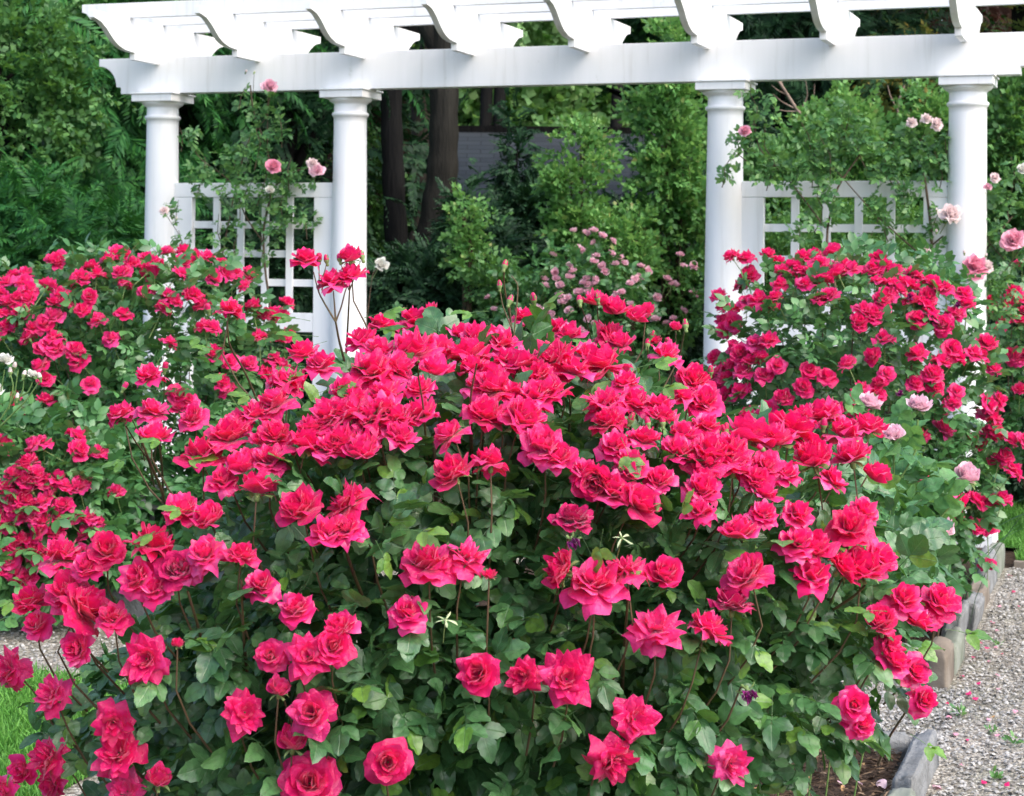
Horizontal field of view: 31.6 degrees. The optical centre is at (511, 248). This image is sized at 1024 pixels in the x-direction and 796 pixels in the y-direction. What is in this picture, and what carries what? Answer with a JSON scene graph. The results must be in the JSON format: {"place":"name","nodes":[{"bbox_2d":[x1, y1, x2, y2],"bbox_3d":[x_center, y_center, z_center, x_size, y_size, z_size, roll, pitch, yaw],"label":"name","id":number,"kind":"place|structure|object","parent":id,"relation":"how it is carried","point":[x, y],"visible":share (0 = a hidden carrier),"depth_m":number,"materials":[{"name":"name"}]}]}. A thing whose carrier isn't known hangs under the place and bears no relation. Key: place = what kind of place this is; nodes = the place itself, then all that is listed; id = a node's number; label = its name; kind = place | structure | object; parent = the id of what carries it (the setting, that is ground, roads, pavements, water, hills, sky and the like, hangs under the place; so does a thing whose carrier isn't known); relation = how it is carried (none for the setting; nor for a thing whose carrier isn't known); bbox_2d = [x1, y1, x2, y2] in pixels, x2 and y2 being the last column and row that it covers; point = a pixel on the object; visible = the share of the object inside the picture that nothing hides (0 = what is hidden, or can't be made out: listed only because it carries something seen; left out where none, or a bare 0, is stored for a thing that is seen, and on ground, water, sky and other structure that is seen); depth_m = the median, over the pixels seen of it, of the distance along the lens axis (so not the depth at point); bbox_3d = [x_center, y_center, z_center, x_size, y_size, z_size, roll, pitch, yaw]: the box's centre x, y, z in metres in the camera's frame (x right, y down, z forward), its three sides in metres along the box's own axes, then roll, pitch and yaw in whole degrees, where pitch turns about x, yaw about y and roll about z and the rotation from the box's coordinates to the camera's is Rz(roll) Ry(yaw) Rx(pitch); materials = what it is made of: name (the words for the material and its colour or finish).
{"place":"outdoors","nodes":[
{"label":"outdoors","id":0,"kind":"place"},
{"bbox_2d":[0,659,128,795],"bbox_3d":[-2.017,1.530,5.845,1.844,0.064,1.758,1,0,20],"label":"grass","id":1,"kind":"structure","parent":0,"point":[10,720],"depth_m":5.90,"materials":[{"name":"green plant"}]},
{"bbox_2d":[76,493,442,580],"bbox_3d":[-3.222,1.503,10.437,5.200,0.001,3.870,1,0,20],"label":"garden bed","id":2,"kind":"object","parent":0,"point":[439,500],"depth_m":11.01,"materials":[{"name":"soil"}]},
{"bbox_2d":[0,381,164,626],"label":"rose bush","id":3,"kind":"object","parent":2,"relation":"on","point":[27,475],"visible":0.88,"depth_m":7.32,"materials":[{"name":"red plant"}]},
{"bbox_2d":[0,233,307,581],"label":"rose bush","id":4,"kind":"object","parent":2,"relation":"on","point":[149,274],"visible":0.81,"depth_m":7.99,"materials":[{"name":"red plant"}]},
{"bbox_2d":[151,390,336,599],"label":"leafy bush","id":5,"kind":"object","parent":2,"relation":"on","point":[192,482],"visible":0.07,"depth_m":7.61,"materials":[{"name":"green plant"}]},
{"bbox_2d":[0,558,1023,795],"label":"gravel path","id":6,"kind":"structure","parent":0,"point":[74,790],"depth_m":6.42,"materials":[{"name":"grey gravel"}]},
{"bbox_2d":[99,582,146,616],"bbox_3d":[-1.629,1.522,7.775,0.378,0.166,0.087,1,0,20],"label":"edging stone","id":7,"kind":"object","parent":6,"relation":"on","point":[135,606],"visible":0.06,"depth_m":7.74,"materials":[{"name":"grey stone"}]},
{"bbox_2d":[806,729,911,768],"bbox_3d":[1.031,1.561,5.652,0.453,0.147,0.076,1,0,20],"label":"edging stone","id":8,"kind":"object","parent":6,"relation":"on","point":[900,741],"visible":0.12,"depth_m":5.56,"materials":[{"name":"grey stone"}]},
{"bbox_2d":[870,643,924,683],"bbox_3d":[1.416,1.548,6.688,0.221,0.180,0.086,1,0,20],"label":"edging stone","id":9,"kind":"object","parent":6,"relation":"on","point":[894,682],"depth_m":6.67,"materials":[{"name":"grey stone"}]},
{"bbox_2d":[888,788,915,795],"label":"edging stone","id":10,"kind":"object","parent":6,"relation":"on","point":[902,792],"visible":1,"depth_m":5.03,"materials":[{"name":"grey stone"}]},
{"bbox_2d":[891,729,938,795],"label":"edging stone","id":11,"kind":"object","parent":6,"relation":"on","point":[917,769],"visible":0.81,"depth_m":5.30,"materials":[{"name":"grey stone"}]},
{"bbox_2d":[926,636,953,688],"bbox_3d":[1.583,1.536,6.686,0.083,0.196,0.217,1,0,20],"label":"edging stone","id":12,"kind":"object","parent":6,"relation":"on","point":[942,668],"visible":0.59,"depth_m":6.59,"materials":[{"name":"beige stone"}]},
{"bbox_2d":[943,627,964,674],"bbox_3d":[1.684,1.555,6.952,0.082,0.158,0.324,1,0,20],"label":"edging stone","id":13,"kind":"object","parent":6,"relation":"on","point":[957,637],"visible":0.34,"depth_m":6.96,"materials":[{"name":"grey stone"}]},
{"bbox_2d":[941,600,968,636],"bbox_3d":[1.792,1.534,7.324,0.094,0.203,0.402,1,0,19],"label":"edging stone","id":14,"kind":"object","parent":6,"relation":"on","point":[961,621],"visible":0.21,"depth_m":7.20,"materials":[{"name":"grey stone"}]},
{"bbox_2d":[949,703,966,714],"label":"weed","id":15,"kind":"object","parent":6,"relation":"on","point":[963,708],"visible":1,"depth_m":6.19,"materials":[{"name":"green plant"}]},
{"bbox_2d":[965,591,984,634],"bbox_3d":[1.946,1.553,7.681,0.096,0.167,0.367,1,0,20],"label":"edging stone","id":16,"kind":"object","parent":6,"relation":"on","point":[977,614],"visible":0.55,"depth_m":7.57,"materials":[{"name":"grey stone"}]},
{"bbox_2d":[964,580,989,611],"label":"edging stone","id":17,"kind":"object","parent":6,"relation":"on","point":[984,590],"visible":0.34,"depth_m":8.11,"materials":[{"name":"beige stone"}]},
{"bbox_2d":[974,545,996,593],"bbox_3d":[2.241,1.531,8.564,0.075,0.218,0.476,1,0,20],"label":"edging stone","id":18,"kind":"object","parent":6,"relation":"on","point":[992,577],"visible":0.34,"depth_m":8.54,"materials":[{"name":"grey stone"}]},
{"bbox_2d":[984,724,1000,734],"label":"weed","id":19,"kind":"object","parent":6,"relation":"on","point":[989,726],"visible":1,"depth_m":5.96,"materials":[{"name":"green plant"}]},
{"bbox_2d":[989,765,1002,778],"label":"weed","id":20,"kind":"object","parent":6,"relation":"on","point":[996,775],"visible":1,"depth_m":5.44,"materials":[{"name":"green plant"}]},
{"bbox_2d":[988,542,1004,578],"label":"edging stone","id":21,"kind":"object","parent":6,"relation":"on","point":[1000,553],"visible":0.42,"depth_m":8.95,"materials":[{"name":"grey stone"}]},
{"bbox_2d":[992,639,1004,644],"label":"weed","id":22,"kind":"object","parent":6,"relation":"on","point":[997,642],"visible":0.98,"depth_m":7.30,"materials":[{"name":"green plant"}]},
{"bbox_2d":[1001,730,1023,743],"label":"weed","id":23,"kind":"object","parent":6,"relation":"on","point":[1005,737],"visible":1,"depth_m":5.83,"materials":[{"name":"green plant"}]},
{"bbox_2d":[151,750,900,795],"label":"garden bed","id":24,"kind":"object","parent":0,"point":[822,789],"visible":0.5,"depth_m":5.30,"materials":[{"name":"soil"}]},
{"bbox_2d":[0,353,41,630],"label":"rose bush","id":25,"kind":"object","parent":24,"relation":"on","point":[10,620],"visible":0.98,"depth_m":4.30,"materials":[{"name":"leaf"},{"name":"red petal"},{"name":"brown cane"}]},
{"bbox_2d":[0,243,992,795],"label":"rose bush","id":26,"kind":"object","parent":24,"relation":"on","point":[694,627],"visible":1,"depth_m":2.82,"materials":[{"name":"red plant"}]},
{"bbox_2d":[759,581,970,795],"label":"mulch","id":27,"kind":"object","parent":24,"relation":"on","point":[858,791],"visible":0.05,"depth_m":5.29,"materials":[{"name":"brown soil"}]},
{"bbox_2d":[876,779,886,788],"bbox_3d":[1.065,1.542,5.215,0.030,0.024,0.025,1,0,7],"label":"fallen petal","id":28,"kind":"object","parent":27,"relation":"on","point":[883,783],"visible":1,"depth_m":5.21,"materials":[{"name":"pink plant"}]},
{"bbox_2d":[777,383,979,795],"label":"rose bush","id":29,"kind":"object","parent":24,"relation":"on","point":[938,488],"visible":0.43,"depth_m":4.11,"materials":[{"name":"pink plant"}]},
{"bbox_2d":[451,506,1020,568],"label":"ground","id":30,"kind":"structure","parent":0,"point":[1010,556],"depth_m":9.55,"materials":[{"name":"soil"}]},
{"bbox_2d":[32,0,223,186],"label":"tree","id":31,"kind":"object","parent":30,"relation":"on","point":[95,129],"depth_m":29.94,"materials":[{"name":"green plant"}]},
{"bbox_2d":[35,1,368,171],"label":"tree","id":32,"kind":"object","parent":30,"relation":"on","point":[224,143],"depth_m":31.58,"materials":[{"name":"green plant"}]},
{"bbox_2d":[297,21,609,184],"bbox_3d":[-1.229,-2.254,32.836,6.568,9.032,5.365,1,0,0],"label":"tree","id":33,"kind":"object","parent":30,"relation":"on","point":[534,98],"visible":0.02,"depth_m":31.30,"materials":[{"name":"green plant"}]},
{"bbox_2d":[479,22,538,125],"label":"tree","id":34,"kind":"object","parent":30,"relation":"on","point":[486,101],"visible":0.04,"depth_m":26.94,"materials":[{"name":"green plant"}]},
{"bbox_2d":[492,21,567,125],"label":"tree","id":35,"kind":"object","parent":30,"relation":"on","point":[499,92],"visible":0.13,"depth_m":26.94,"materials":[{"name":"green plant"}]},
{"bbox_2d":[82,0,1023,547],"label":"pergola","id":36,"kind":"object","parent":30,"relation":"on","point":[168,66],"visible":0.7,"depth_m":10.41,"materials":[{"name":"white paint"}]},
{"bbox_2d":[159,70,409,349],"bbox_3d":[-1.301,-0.081,10.821,1.613,1.956,0.338,1,0,0],"label":"climbing rose","id":37,"kind":"object","parent":36,"relation":"attached to","point":[272,167],"visible":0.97,"depth_m":10.84,"materials":[{"name":"green plant"}]},
{"bbox_2d":[715,84,1023,341],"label":"climbing rose","id":38,"kind":"object","parent":36,"relation":"attached to","point":[1010,242],"visible":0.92,"depth_m":9.62,"materials":[{"name":"green plant"}]},
{"bbox_2d":[458,30,767,126],"bbox_3d":[1.541,-2.685,33.875,6.878,9.710,5.286,1,0,0],"label":"tree","id":39,"kind":"object","parent":30,"relation":"on","point":[593,107],"visible":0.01,"depth_m":31.94,"materials":[{"name":"green plant"}]},
{"bbox_2d":[610,19,632,126],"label":"tree","id":40,"kind":"object","parent":30,"relation":"on","point":[614,123],"visible":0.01,"depth_m":26.95,"materials":[{"name":"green plant"}]},
{"bbox_2d":[1014,560,1023,568],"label":"lawn edging","id":41,"kind":"object","parent":30,"relation":"on","point":[1018,564],"visible":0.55,"depth_m":9.12,"materials":[{"name":"stone"}]},
{"bbox_2d":[476,540,999,660],"bbox_3d":[1.068,1.546,8.549,2.150,0.001,3.190,1,0,20],"label":"garden bed","id":42,"kind":"object","parent":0,"point":[484,602],"depth_m":8.00,"materials":[{"name":"soil"}]},
{"bbox_2d":[690,231,1010,613],"bbox_3d":[1.325,0.748,7.446,1.297,1.648,1.416,1,0,0],"label":"rose bush","id":43,"kind":"object","parent":42,"relation":"on","point":[961,351],"visible":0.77,"depth_m":7.05,"materials":[{"name":"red plant"}]},
{"bbox_2d":[848,392,1023,642],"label":"rose bush","id":44,"kind":"object","parent":42,"relation":"on","point":[969,528],"visible":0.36,"depth_m":6.92,"materials":[{"name":"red plant"}]},
{"bbox_2d":[951,500,1023,620],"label":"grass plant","id":45,"kind":"object","parent":42,"relation":"on","point":[993,547],"depth_m":7.66,"materials":[{"name":"green plant"}]},
{"bbox_2d":[996,497,1023,560],"bbox_3d":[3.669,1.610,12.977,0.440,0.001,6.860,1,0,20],"label":"lawn","id":46,"kind":"structure","parent":0,"point":[1014,536],"depth_m":9.76,"materials":[{"name":"green plant"}]},
{"bbox_2d":[986,219,1023,504],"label":"shrub","id":47,"kind":"object","parent":46,"relation":"on","point":[1015,488],"visible":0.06,"depth_m":11.14,"materials":[{"name":"green plant"}]},
{"bbox_2d":[987,68,1023,334],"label":"shrub","id":48,"kind":"object","parent":46,"relation":"on","point":[1002,140],"visible":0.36,"depth_m":11.72,"materials":[{"name":"green plant"}]},
{"label":"woodland floor","id":49,"kind":"structure","parent":0,"visible":0},
{"bbox_2d":[0,0,136,287],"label":"tree","id":50,"kind":"object","parent":49,"relation":"on","point":[64,82],"visible":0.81,"depth_m":12.66,"materials":[{"name":"green plant"}]},
{"bbox_2d":[0,136,235,443],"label":"shrub","id":51,"kind":"object","parent":49,"relation":"on","point":[27,199],"visible":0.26,"depth_m":12.14,"materials":[{"name":"green plant"}]},
{"bbox_2d":[0,0,333,443],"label":"evergreen tree","id":52,"kind":"object","parent":49,"relation":"on","point":[126,145],"visible":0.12,"depth_m":13.46,"materials":[{"name":"green plant"}]},
{"bbox_2d":[3,0,428,407],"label":"evergreen tree","id":53,"kind":"object","parent":49,"relation":"on","point":[404,91],"visible":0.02,"depth_m":15.09,"materials":[{"name":"green plant"}]},
{"bbox_2d":[76,2,483,411],"bbox_3d":[-2.008,-1.653,15.477,3.773,8.739,3.768,1,0,0],"label":"evergreen tree","id":54,"kind":"object","parent":49,"relation":"on","point":[318,127],"visible":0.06,"depth_m":15.04,"materials":[{"name":"green plant"}]},
{"bbox_2d":[194,173,371,411],"bbox_3d":[-1.784,0.509,13.196,1.557,2.184,1.506,1,0,-37],"label":"shrub","id":55,"kind":"object","parent":49,"relation":"on","point":[303,301],"visible":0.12,"depth_m":12.81,"materials":[{"name":"green plant"}]},
{"bbox_2d":[319,43,419,203],"bbox_3d":[-1.337,-0.392,18.555,1.330,4.594,1.029,1,0,0],"label":"tree","id":56,"kind":"object","parent":49,"relation":"on","point":[330,155],"depth_m":18.46,"materials":[{"name":"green plant"}]},
{"bbox_2d":[367,127,415,262],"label":"shrub","id":57,"kind":"object","parent":49,"relation":"on","point":[372,217],"visible":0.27,"depth_m":15.28,"materials":[{"name":"green plant"}]},
{"bbox_2d":[378,144,408,239],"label":"tree","id":58,"kind":"object","parent":49,"relation":"on","point":[404,152],"depth_m":18.16,"materials":[{"name":"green plant"}]},
{"bbox_2d":[380,26,418,254],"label":"tree","id":59,"kind":"object","parent":49,"relation":"on","point":[393,176],"visible":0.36,"depth_m":14.52,"materials":[{"name":"brown plant"}]},
{"bbox_2d":[408,42,429,249],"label":"tree","id":60,"kind":"object","parent":49,"relation":"on","point":[414,117],"visible":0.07,"depth_m":17.38,"materials":[{"name":"green plant"}]},
{"bbox_2d":[414,25,458,301],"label":"tree","id":61,"kind":"object","parent":49,"relation":"on","point":[442,161],"visible":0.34,"depth_m":13.80,"materials":[{"name":"brown plant"}]},
{"bbox_2d":[429,158,492,300],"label":"conifer","id":62,"kind":"object","parent":49,"relation":"on","point":[474,179],"visible":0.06,"depth_m":13.24,"materials":[{"name":"green plant"}]},
{"bbox_2d":[437,182,495,323],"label":"shrub","id":63,"kind":"object","parent":49,"relation":"on","point":[466,245],"visible":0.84,"depth_m":12.26,"materials":[{"name":"green plant"}]},
{"bbox_2d":[366,230,574,361],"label":"shrub","id":64,"kind":"object","parent":49,"relation":"on","point":[414,276],"visible":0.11,"depth_m":12.55,"materials":[{"name":"green plant"}]},
{"bbox_2d":[425,183,526,316],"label":"shrub","id":65,"kind":"object","parent":49,"relation":"on","point":[505,233],"visible":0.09,"depth_m":13.07,"materials":[{"name":"green plant"}]},
{"bbox_2d":[444,205,558,333],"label":"shrub","id":66,"kind":"object","parent":49,"relation":"on","point":[485,280],"visible":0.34,"depth_m":12.11,"materials":[{"name":"green plant"}]},
{"bbox_2d":[476,46,553,206],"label":"conifer","id":67,"kind":"object","parent":49,"relation":"on","point":[511,167],"visible":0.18,"depth_m":13.83,"materials":[{"name":"green plant"}]},
{"bbox_2d":[485,170,573,267],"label":"shrub","id":68,"kind":"object","parent":49,"relation":"on","point":[521,202],"visible":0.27,"depth_m":13.53,"materials":[{"name":"green plant"}]},
{"bbox_2d":[529,108,628,402],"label":"shrub","id":69,"kind":"object","parent":49,"relation":"on","point":[567,210],"visible":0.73,"depth_m":12.39,"materials":[{"name":"green plant"}]},
{"bbox_2d":[476,226,701,467],"bbox_3d":[0.458,0.736,11.890,1.549,1.770,1.136,1,0,0],"label":"rose bush","id":70,"kind":"object","parent":49,"relation":"on","point":[544,278],"visible":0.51,"depth_m":11.72,"materials":[{"name":"pink plant"}]},
{"bbox_2d":[515,185,704,395],"bbox_3d":[0.864,0.558,13.379,2.077,2.140,1.752,1,0,0],"label":"shrub","id":71,"kind":"object","parent":49,"relation":"on","point":[696,352],"visible":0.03,"depth_m":13.09,"materials":[{"name":"green plant"}]},
{"bbox_2d":[457,125,767,248],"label":"house","id":72,"kind":"structure","parent":49,"relation":"on","point":[474,142],"depth_m":21.59,"materials":[{"name":"gray brick"},{"name":"slate"}]},
{"bbox_2d":[562,187,672,357],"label":"shrub","id":73,"kind":"object","parent":49,"relation":"on","point":[642,250],"visible":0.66,"depth_m":12.27,"materials":[{"name":"green plant"}]},
{"bbox_2d":[602,17,707,434],"bbox_3d":[1.121,-0.052,12.693,0.850,3.357,0.940,1,0,-45],"label":"shrub","id":74,"kind":"object","parent":49,"relation":"on","point":[658,164],"visible":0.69,"depth_m":12.57,"materials":[{"name":"green plant"}]},
{"bbox_2d":[563,14,764,265],"bbox_3d":[1.691,-3.077,18.401,3.905,9.463,3.544,1,0,0],"label":"tree","id":75,"kind":"object","parent":49,"relation":"on","point":[640,32],"visible":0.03,"depth_m":18.13,"materials":[{"name":"green plant"}]},
{"bbox_2d":[743,131,818,398],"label":"shrub","id":76,"kind":"object","parent":49,"relation":"on","point":[784,204],"visible":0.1,"depth_m":11.88,"materials":[{"name":"green plant"}]},
{"bbox_2d":[675,180,923,442],"bbox_3d":[2.070,0.602,11.614,1.803,2.077,1.699,1,0,24],"label":"shrub","id":77,"kind":"object","parent":49,"relation":"on","point":[778,241],"visible":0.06,"depth_m":11.32,"materials":[{"name":"green plant"}]},
{"bbox_2d":[614,7,990,433],"bbox_3d":[2.431,-1.033,16.030,3.880,8.453,3.365,1,0,0],"label":"evergreen tree","id":78,"kind":"object","parent":49,"relation":"on","point":[789,25],"visible":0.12,"depth_m":15.38,"materials":[{"name":"green plant"}]},
{"bbox_2d":[743,80,917,322],"bbox_3d":[2.270,0.197,12.606,1.408,2.885,1.264,1,0,0],"label":"shrub","id":79,"kind":"object","parent":49,"relation":"on","point":[870,113],"visible":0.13,"depth_m":12.36,"materials":[{"name":"green plant"}]},
{"bbox_2d":[771,81,814,115],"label":"bare branch","id":80,"kind":"object","parent":79,"relation":"attached to","point":[784,92],"visible":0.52,"depth_m":13.39,"materials":[{"name":"wood"}]},
{"bbox_2d":[694,7,1011,159],"bbox_3d":[3.748,-2.403,18.615,4.865,8.156,4.313,1,0,-20],"label":"evergreen tree","id":81,"kind":"object","parent":49,"relation":"on","point":[937,15],"depth_m":17.84,"materials":[{"name":"green plant"}]},
{"bbox_2d":[801,5,1011,407],"bbox_3d":[3.832,-1.336,17.200,2.688,8.956,2.288,1,0,0],"label":"evergreen tree","id":82,"kind":"object","parent":49,"relation":"on","point":[997,11],"visible":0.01,"depth_m":16.57,"materials":[{"name":"green plant"}]},
{"bbox_2d":[882,78,948,369],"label":"shrub","id":83,"kind":"object","parent":49,"relation":"on","point":[933,107],"visible":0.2,"depth_m":12.32,"materials":[{"name":"green plant"}]},
{"bbox_2d":[887,85,904,112],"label":"bare branch","id":84,"kind":"object","parent":83,"relation":"attached to","point":[897,110],"visible":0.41,"depth_m":14.20,"materials":[{"name":"brown wood"}]},
{"bbox_2d":[825,5,1023,381],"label":"tree","id":85,"kind":"object","parent":49,"relation":"on","point":[1016,20],"visible":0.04,"depth_m":15.06,"materials":[{"name":"green plant"}]},
{"label":"lawn","id":86,"kind":"structure","parent":0,"visible":0},
{"bbox_2d":[986,259,1023,486],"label":"rose bush","id":87,"kind":"object","parent":86,"relation":"on","point":[1015,363],"visible":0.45,"depth_m":10.00,"materials":[{"name":"red plant"}]}
]}

